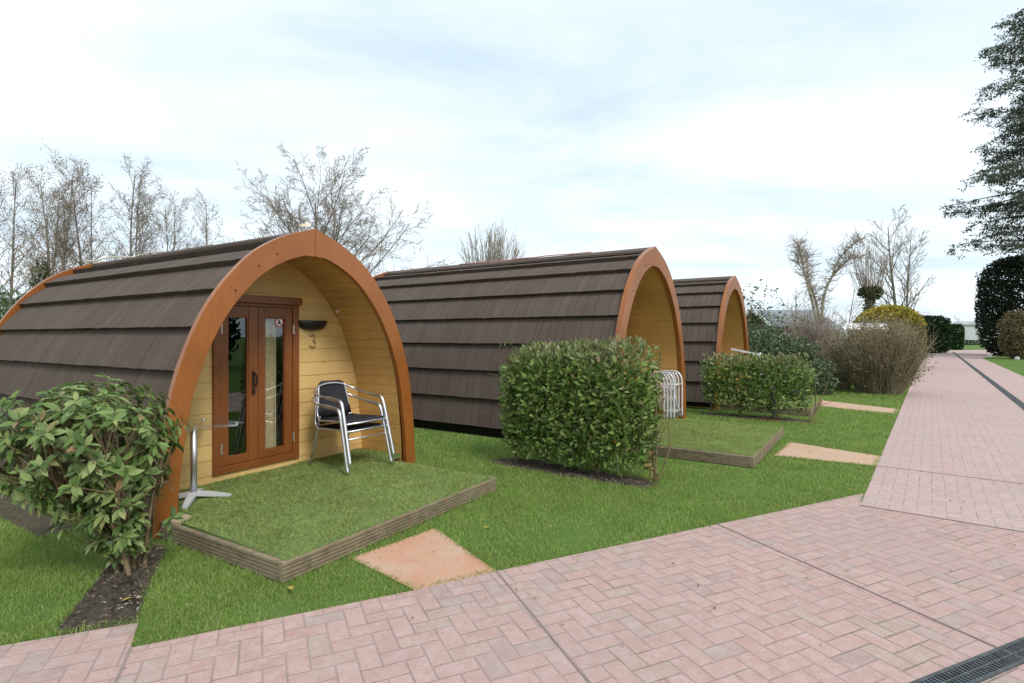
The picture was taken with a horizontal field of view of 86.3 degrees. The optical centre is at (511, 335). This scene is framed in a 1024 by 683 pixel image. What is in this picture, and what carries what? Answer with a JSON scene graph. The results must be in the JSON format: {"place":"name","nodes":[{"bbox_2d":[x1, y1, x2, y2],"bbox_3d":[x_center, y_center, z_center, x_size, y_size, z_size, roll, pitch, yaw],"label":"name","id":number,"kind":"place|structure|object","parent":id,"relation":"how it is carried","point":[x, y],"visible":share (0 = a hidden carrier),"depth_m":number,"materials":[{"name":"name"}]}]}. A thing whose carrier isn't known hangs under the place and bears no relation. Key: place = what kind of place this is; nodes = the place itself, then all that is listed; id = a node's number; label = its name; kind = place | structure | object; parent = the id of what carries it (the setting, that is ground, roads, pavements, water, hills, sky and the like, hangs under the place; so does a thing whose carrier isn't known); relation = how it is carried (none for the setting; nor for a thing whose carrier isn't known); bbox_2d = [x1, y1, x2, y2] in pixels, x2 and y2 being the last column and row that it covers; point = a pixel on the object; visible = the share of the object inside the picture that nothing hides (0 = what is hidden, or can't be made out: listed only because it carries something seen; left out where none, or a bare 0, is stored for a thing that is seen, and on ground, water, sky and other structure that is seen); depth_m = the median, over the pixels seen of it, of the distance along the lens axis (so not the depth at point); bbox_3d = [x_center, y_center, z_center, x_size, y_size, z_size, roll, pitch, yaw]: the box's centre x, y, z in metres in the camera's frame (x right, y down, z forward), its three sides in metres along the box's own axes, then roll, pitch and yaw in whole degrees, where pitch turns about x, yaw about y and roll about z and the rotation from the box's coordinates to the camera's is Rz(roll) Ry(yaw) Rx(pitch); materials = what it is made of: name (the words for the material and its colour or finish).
{"place":"outdoors","nodes":[
{"label":"outdoors","id":0,"kind":"place"},
{"bbox_2d":[0,493,1023,682],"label":"forecourt paving","id":1,"kind":"structure","parent":0,"point":[774,616],"depth_m":2.84,"materials":[{"name":"brick"}]},
{"bbox_2d":[114,647,131,682],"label":"paving joint","id":2,"kind":"object","parent":1,"relation":"on","point":[122,666],"visible":1,"depth_m":2.47,"materials":[{"name":"grey concrete"}]},
{"bbox_2d":[496,570,591,682],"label":"paving joint","id":3,"kind":"object","parent":1,"relation":"on","point":[556,642],"visible":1,"depth_m":2.76,"materials":[{"name":"grey concrete"}]},
{"bbox_2d":[123,458,1015,667],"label":"leaf litter","id":4,"kind":"object","parent":1,"relation":"on","point":[673,563],"visible":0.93,"depth_m":3.27,"materials":[{"name":"brown plant"}]},
{"bbox_2d":[718,524,1021,657],"bbox_3d":[2.125,1.492,3.120,0.012,0.001,2.633,0,0,-22],"label":"paving joint","id":5,"kind":"object","parent":1,"relation":"on","point":[871,591],"visible":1,"depth_m":3.16,"materials":[{"name":"grey concrete"}]},
{"bbox_2d":[862,505,1023,531],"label":"paving joint","id":6,"kind":"object","parent":1,"relation":"on","point":[944,518],"visible":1,"depth_m":4.46,"materials":[{"name":"grey concrete"}]},
{"bbox_2d":[909,637,1023,682],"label":"channel drain","id":7,"kind":"object","parent":1,"relation":"on","point":[984,666],"visible":1,"depth_m":2.46,"materials":[{"name":"metal"}]},
{"bbox_2d":[0,337,1023,646],"bbox_3d":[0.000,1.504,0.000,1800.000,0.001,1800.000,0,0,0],"label":"ground","id":8,"kind":"structure","parent":0,"point":[1012,365],"depth_m":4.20,"materials":[{"name":"green plant"}]},
{"bbox_2d":[0,284,25,319],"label":"evergreen bush","id":9,"kind":"object","parent":8,"relation":"on","point":[5,302],"visible":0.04,"depth_m":18.72,"materials":[{"name":"green plant"}]},
{"bbox_2d":[0,163,50,308],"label":"alder tree","id":10,"kind":"object","parent":8,"relation":"on","point":[12,267],"visible":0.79,"depth_m":24.00,"materials":[{"name":"brown plant"}]},
{"bbox_2d":[0,493,75,536],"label":"edging strip","id":11,"kind":"object","parent":8,"relation":"on","point":[18,515],"visible":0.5,"depth_m":4.48,"materials":[{"name":"concrete"}]},
{"bbox_2d":[28,256,54,287],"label":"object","id":12,"kind":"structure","parent":8,"relation":"on","point":[44,267],"depth_m":20.87,"materials":[{"name":"green plant"}]},
{"bbox_2d":[11,163,90,291],"bbox_3d":[-21.459,-3.388,25.623,3.757,9.989,3.011,0,0,12],"label":"alder tree","id":13,"kind":"object","parent":8,"relation":"on","point":[39,193],"visible":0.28,"depth_m":25.48,"materials":[{"name":"brown plant"}]},
{"bbox_2d":[1,138,110,295],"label":"alder tree","id":14,"kind":"object","parent":8,"relation":"on","point":[58,237],"visible":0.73,"depth_m":22.81,"materials":[{"name":"brown plant"}]},
{"bbox_2d":[21,156,125,280],"bbox_3d":[-19.097,-3.219,24.440,3.848,9.650,3.398,0,0,0],"label":"alder tree","id":15,"kind":"object","parent":8,"relation":"on","point":[91,189],"visible":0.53,"depth_m":24.21,"materials":[{"name":"brown plant"}]},
{"bbox_2d":[55,544,167,634],"bbox_3d":[-2.406,1.486,3.392,0.355,0.034,1.362,0,0,-25],"label":"soil bed","id":16,"kind":"object","parent":8,"relation":"on","point":[113,600],"visible":0.83,"depth_m":3.08,"materials":[{"name":"brown soil"}]},
{"bbox_2d":[0,371,189,575],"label":"evergreen shrub","id":17,"kind":"object","parent":16,"relation":"on","point":[99,483],"visible":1,"depth_m":3.27,"materials":[{"name":"green plant"}]},
{"bbox_2d":[83,152,164,261],"bbox_3d":[-16.697,-3.197,24.073,3.603,9.605,3.678,0,0,28],"label":"alder tree","id":18,"kind":"object","parent":8,"relation":"on","point":[138,225],"visible":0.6,"depth_m":24.09,"materials":[{"name":"brown plant"}]},
{"bbox_2d":[138,182,200,250],"bbox_3d":[-18.713,-3.421,29.907,3.718,10.053,3.485,0,0,0],"label":"alder tree","id":19,"kind":"object","parent":8,"relation":"on","point":[166,228],"visible":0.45,"depth_m":29.73,"materials":[{"name":"brown plant"}]},
{"bbox_2d":[0,222,414,538],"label":"camping pod","id":20,"kind":"object","parent":8,"relation":"on","point":[258,340],"visible":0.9,"depth_m":5.63,"materials":[{"name":"brown wood"}]},
{"bbox_2d":[85,251,165,261],"bbox_3d":[-5.027,-1.021,7.056,2.003,0.042,0.066,0,0,29],"label":"cord","id":21,"kind":"object","parent":20,"relation":"on","point":[125,256],"visible":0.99,"depth_m":7.01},
{"bbox_2d":[220,306,257,465],"bbox_3d":[-2.646,0.471,5.312,0.106,1.526,0.397,0,0,32],"label":"door","id":22,"kind":"structure","parent":20,"relation":"in","point":[250,314],"depth_m":5.40,"materials":[{"name":"brown wood"}]},
{"bbox_2d":[258,307,293,458],"bbox_3d":[-2.449,0.471,5.666,0.071,1.526,0.404,0,0,32],"label":"door","id":23,"kind":"structure","parent":20,"relation":"in","point":[264,313],"depth_m":5.70,"materials":[{"name":"brown wood"}]},
{"bbox_2d":[185,185,229,246],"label":"alder tree","id":24,"kind":"object","parent":8,"relation":"on","point":[205,227],"visible":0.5,"depth_m":28.00,"materials":[{"name":"brown plant"}]},
{"bbox_2d":[160,447,495,582],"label":"deck","id":25,"kind":"structure","parent":8,"relation":"on","point":[285,523],"depth_m":4.35,"materials":[{"name":"green plant"}]},
{"bbox_2d":[178,418,237,508],"bbox_3d":[-2.673,1.052,4.585,0.580,0.632,0.580,0,0,28],"label":"bistro table","id":26,"kind":"object","parent":25,"relation":"on","point":[193,493],"visible":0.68,"depth_m":4.57,"materials":[{"name":"metal"}]},
{"bbox_2d":[308,391,392,474],"bbox_3d":[-1.723,0.964,5.760,0.730,0.792,0.605,0,0,35],"label":"armchair","id":27,"kind":"object","parent":25,"relation":"on","point":[335,427],"visible":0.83,"depth_m":5.74,"materials":[{"name":"metal"}]},
{"bbox_2d":[310,380,395,466],"bbox_3d":[-1.695,0.879,5.741,0.730,0.792,0.605,0,0,35],"label":"armchair","id":28,"kind":"object","parent":27,"relation":"on","point":[334,393],"visible":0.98,"depth_m":5.80,"materials":[{"name":"metal"}]},
{"bbox_2d":[215,146,455,274],"bbox_3d":[-7.050,-2.808,19.690,8.853,8.838,7.697,0,0,24],"label":"broad tree","id":29,"kind":"object","parent":8,"relation":"on","point":[323,229],"visible":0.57,"depth_m":19.05,"materials":[{"name":"brown plant"}]},
{"bbox_2d":[351,528,494,589],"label":"stepping slab","id":30,"kind":"structure","parent":8,"relation":"on","point":[418,552],"depth_m":3.64,"materials":[{"name":"stone"}]},
{"bbox_2d":[57,412,814,626],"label":"mulch","id":31,"kind":"object","parent":8,"relation":"on","point":[140,593],"visible":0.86,"depth_m":3.33,"materials":[{"name":"brown soil"}]},
{"bbox_2d":[456,221,526,263],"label":"pollard tree","id":32,"kind":"object","parent":8,"relation":"on","point":[498,251],"visible":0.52,"depth_m":27.55,"materials":[{"name":"brown plant"}]},
{"bbox_2d":[373,246,685,451],"bbox_3d":[-0.219,0.073,9.880,5.774,2.870,3.211,0,0,34],"label":"camping pod","id":33,"kind":"object","parent":8,"relation":"on","point":[457,325],"visible":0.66,"depth_m":8.63,"materials":[{"name":"brown wood"}]},
{"bbox_2d":[460,252,591,264],"bbox_3d":[0.151,-1.356,9.579,2.713,0.022,0.075,0,0,34],"label":"cord","id":34,"kind":"object","parent":33,"relation":"on","point":[530,257],"visible":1,"depth_m":9.40,"materials":[{"name":"brown"}]},
{"bbox_2d":[491,458,659,488],"bbox_3d":[0.637,1.484,6.059,2.097,0.038,0.510,0,0,35],"label":"soil bed","id":35,"kind":"object","parent":8,"relation":"on","point":[538,465],"visible":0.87,"depth_m":5.95,"materials":[{"name":"brown soil"}]},
{"bbox_2d":[483,334,678,481],"bbox_3d":[0.684,0.751,6.114,2.282,1.548,0.814,0,0,35],"label":"clipped hedge","id":36,"kind":"object","parent":35,"relation":"on","point":[530,393],"visible":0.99,"depth_m":5.83,"materials":[{"name":"green plant"}]},
{"bbox_2d":[643,434,657,481],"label":"dead sprig","id":37,"kind":"object","parent":35,"relation":"on","point":[651,467],"visible":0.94,"depth_m":5.55,"materials":[{"name":"brown plant"}]},
{"bbox_2d":[619,412,783,467],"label":"deck","id":38,"kind":"structure","parent":8,"relation":"on","point":[742,444],"depth_m":7.12,"materials":[{"name":"green plant"}]},
{"bbox_2d":[650,370,672,418],"bbox_3d":[2.532,0.979,9.268,0.277,0.784,0.472,0,0,34],"label":"folding chair","id":39,"kind":"object","parent":38,"relation":"on","point":[663,387],"visible":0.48,"depth_m":9.07,"materials":[{"name":"grey metal"}]},
{"bbox_2d":[653,370,675,418],"bbox_3d":[2.577,0.979,9.237,0.277,0.784,0.472,0,0,34],"label":"folding chair","id":40,"kind":"object","parent":38,"relation":"on","point":[667,394],"visible":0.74,"depth_m":9.02,"materials":[{"name":"grey metal"}]},
{"bbox_2d":[655,370,679,418],"bbox_3d":[2.623,0.979,9.207,0.277,0.784,0.472,0,0,34],"label":"folding chair","id":41,"kind":"object","parent":38,"relation":"on","point":[671,400],"visible":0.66,"depth_m":9.05,"materials":[{"name":"grey metal"}]},
{"bbox_2d":[659,370,682,418],"bbox_3d":[2.669,0.979,9.176,0.277,0.784,0.472,0,0,34],"label":"folding chair","id":42,"kind":"object","parent":38,"relation":"on","point":[674,397],"visible":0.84,"depth_m":9.20,"materials":[{"name":"grey metal"}]},
{"bbox_2d":[672,276,748,409],"bbox_3d":[2.640,0.073,13.892,5.774,2.870,3.211,0,0,34],"label":"camping pod","id":43,"kind":"object","parent":8,"relation":"on","point":[712,314],"visible":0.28,"depth_m":11.69,"materials":[{"name":"brown wood"}]},
{"bbox_2d":[697,413,815,423],"bbox_3d":[4.419,1.484,9.992,2.120,0.038,0.510,0,0,37],"label":"soil bed","id":44,"kind":"object","parent":8,"relation":"on","point":[736,416],"visible":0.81,"depth_m":10.01,"materials":[{"name":"brown soil"}]},
{"bbox_2d":[699,350,841,422],"bbox_3d":[4.624,0.885,9.940,2.389,1.279,0.946,0,0,35],"label":"clipped hedge","id":45,"kind":"object","parent":44,"relation":"on","point":[721,381],"visible":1,"depth_m":9.84,"materials":[{"name":"green plant"}]},
{"bbox_2d":[772,386,775,418],"bbox_3d":[4.700,1.210,9.800,0.055,0.620,0.055,0,0,0],"label":"stake","id":46,"kind":"object","parent":44,"relation":"on","point":[773,410],"visible":0.42,"depth_m":9.77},
{"bbox_2d":[759,416,781,421],"bbox_3d":[4.617,1.474,9.755,0.429,0.058,0.405,0,0,40],"label":"soil bed","id":47,"kind":"object","parent":8,"relation":"on","point":[778,419],"visible":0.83,"depth_m":9.70,"materials":[{"name":"brown soil"}]},
{"bbox_2d":[720,391,821,415],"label":"deck","id":48,"kind":"structure","parent":8,"relation":"on","point":[803,411],"depth_m":10.76,"materials":[{"name":"green plant"}]},
{"bbox_2d":[731,348,761,400],"bbox_3d":[4.951,0.814,11.520,0.608,1.112,0.145,0,0,34],"label":"sunbed frame","id":49,"kind":"object","parent":48,"relation":"on","point":[738,350],"visible":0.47,"depth_m":11.48,"materials":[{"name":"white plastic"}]},
{"bbox_2d":[748,324,797,389],"bbox_3d":[7.178,0.586,15.385,1.712,1.916,1.592,0,0,0],"label":"evergreen bush","id":50,"kind":"object","parent":8,"relation":"on","point":[775,348],"visible":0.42,"depth_m":15.15,"materials":[{"name":"green plant"}]},
{"bbox_2d":[741,279,829,356],"bbox_3d":[7.603,-0.073,15.897,2.771,3.192,1.788,0,0,45],"label":"bamboo","id":51,"kind":"object","parent":8,"relation":"on","point":[759,315],"visible":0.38,"depth_m":15.99,"materials":[{"name":"green plant"}]},
{"bbox_2d":[746,309,834,348],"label":"outbuilding","id":52,"kind":"structure","parent":8,"relation":"on","point":[775,312],"depth_m":30.21,"materials":[{"name":"stone"}]},
{"bbox_2d":[775,287,807,334],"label":"bare tree","id":53,"kind":"object","parent":8,"relation":"on","point":[795,296],"visible":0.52,"depth_m":24.09,"materials":[{"name":"brown plant"}]},
{"bbox_2d":[769,336,822,384],"bbox_3d":[8.046,0.768,15.538,1.285,1.561,1.573,0,0,0],"label":"evergreen bush","id":54,"kind":"object","parent":8,"relation":"on","point":[805,349],"visible":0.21,"depth_m":15.20,"materials":[{"name":"green plant"}]},
{"bbox_2d":[777,298,855,367],"bbox_3d":[9.591,0.131,17.545,2.435,2.785,2.485,0,0,22],"label":"twiggy shrub","id":55,"kind":"object","parent":8,"relation":"on","point":[811,333],"visible":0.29,"depth_m":17.24,"materials":[{"name":"brown plant"}]},
{"bbox_2d":[799,357,839,394],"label":"evergreen bush","id":56,"kind":"object","parent":8,"relation":"on","point":[824,374],"visible":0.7,"depth_m":13.80,"materials":[{"name":"green plant"}]},
{"bbox_2d":[802,327,850,389],"bbox_3d":[9.184,0.616,15.388,1.665,1.814,1.910,0,0,0],"label":"twiggy shrub","id":57,"kind":"object","parent":8,"relation":"on","point":[846,385],"visible":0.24,"depth_m":15.21,"materials":[{"name":"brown plant"}]},
{"bbox_2d":[776,442,879,465],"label":"stepping slab","id":58,"kind":"structure","parent":8,"relation":"on","point":[804,450],"depth_m":6.90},
{"bbox_2d":[785,227,872,324],"bbox_3d":[15.712,-1.867,27.077,4.083,7.134,2.875,0,0,28],"label":"forked tree","id":59,"kind":"object","parent":8,"relation":"on","point":[802,252],"visible":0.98,"depth_m":26.96,"materials":[{"name":"brown plant"}]},
{"bbox_2d":[810,323,888,364],"bbox_3d":[13.175,0.513,21.993,1.812,1.966,4.355,0,0,8],"label":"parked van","id":60,"kind":"object","parent":8,"relation":"on","point":[852,324],"visible":0.03,"depth_m":20.02,"materials":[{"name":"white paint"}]},
{"bbox_2d":[838,279,864,322],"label":"bare tree","id":61,"kind":"object","parent":8,"relation":"on","point":[853,307],"visible":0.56,"depth_m":37.91,"materials":[{"name":"brown plant"}]},
{"bbox_2d":[821,400,898,413],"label":"stepping slab","id":62,"kind":"structure","parent":8,"relation":"on","point":[855,406],"depth_m":11.43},
{"bbox_2d":[845,235,896,310],"bbox_3d":[20.911,-2.076,32.042,2.610,7.556,2.675,0,0,0],"label":"pollard tree","id":63,"kind":"object","parent":8,"relation":"on","point":[870,293],"visible":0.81,"depth_m":31.75,"materials":[{"name":"brown plant"}]},
{"bbox_2d":[816,308,943,394],"bbox_3d":[9.673,0.401,14.407,3.114,2.244,2.629,0,0,0],"label":"twiggy shrub","id":64,"kind":"object","parent":8,"relation":"on","point":[885,360],"visible":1,"depth_m":13.93,"materials":[{"name":"brown plant"}]},
{"bbox_2d":[853,304,927,355],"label":"domed conifer","id":65,"kind":"object","parent":8,"relation":"on","point":[901,311],"visible":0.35,"depth_m":25.18,"materials":[{"name":"yellow plant"}]},
{"bbox_2d":[849,205,935,314],"bbox_3d":[25.898,-3.700,37.560,5.051,10.615,3.865,0,0,34],"label":"twin stem tree","id":66,"kind":"object","parent":8,"relation":"on","point":[907,283],"visible":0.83,"depth_m":36.80,"materials":[{"name":"brown plant"}]},
{"bbox_2d":[914,314,953,352],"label":"conifer hedge","id":67,"kind":"object","parent":8,"relation":"on","point":[944,344],"visible":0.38,"depth_m":47.65,"materials":[{"name":"green plant"}]},
{"bbox_2d":[950,323,965,349],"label":"conifer hedge","id":68,"kind":"object","parent":8,"relation":"on","point":[958,343],"visible":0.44,"depth_m":59.23,"materials":[{"name":"green plant"}]},
{"bbox_2d":[954,340,983,344],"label":"conifer hedge","id":69,"kind":"object","parent":8,"relation":"on","point":[975,342],"visible":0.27,"depth_m":91.54,"materials":[{"name":"green plant"}]},
{"bbox_2d":[950,321,992,343],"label":"pale hut","id":70,"kind":"object","parent":8,"relation":"on","point":[970,330],"visible":0.25,"depth_m":95.26,"materials":[{"name":"white paint"}]},
{"bbox_2d":[939,8,1023,283],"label":"conifer tree","id":71,"kind":"object","parent":8,"relation":"on","point":[1017,132],"visible":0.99,"depth_m":38.99,"materials":[{"name":"green plant"}]},
{"bbox_2d":[973,255,1023,355],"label":"yew","id":72,"kind":"object","parent":8,"relation":"on","point":[997,291],"visible":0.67,"depth_m":41.25,"materials":[{"name":"green plant"}]},
{"bbox_2d":[996,309,1023,358],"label":"olive shrub","id":73,"kind":"object","parent":8,"relation":"on","point":[1012,334],"visible":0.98,"depth_m":35.37,"materials":[{"name":"green plant"}]},
{"bbox_2d":[0,0,1023,336],"label":"sky","id":74,"kind":"structure","parent":0,"point":[709,134],"materials":[{"name":"white"}]},
{"bbox_2d":[860,350,1023,530],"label":"path","id":75,"kind":"structure","parent":0,"point":[959,417],"depth_m":7.20,"materials":[{"name":"brick"}]},
{"bbox_2d":[884,466,1023,483],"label":"paving joint","id":76,"kind":"object","parent":75,"relation":"on","point":[957,475],"visible":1,"depth_m":5.86,"materials":[{"name":"grey concrete"}]},
{"bbox_2d":[952,352,1023,409],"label":"channel drain","id":77,"kind":"object","parent":75,"relation":"on","point":[1014,399],"visible":0.98,"depth_m":15.78,"materials":[{"name":"metal"}]}
]}

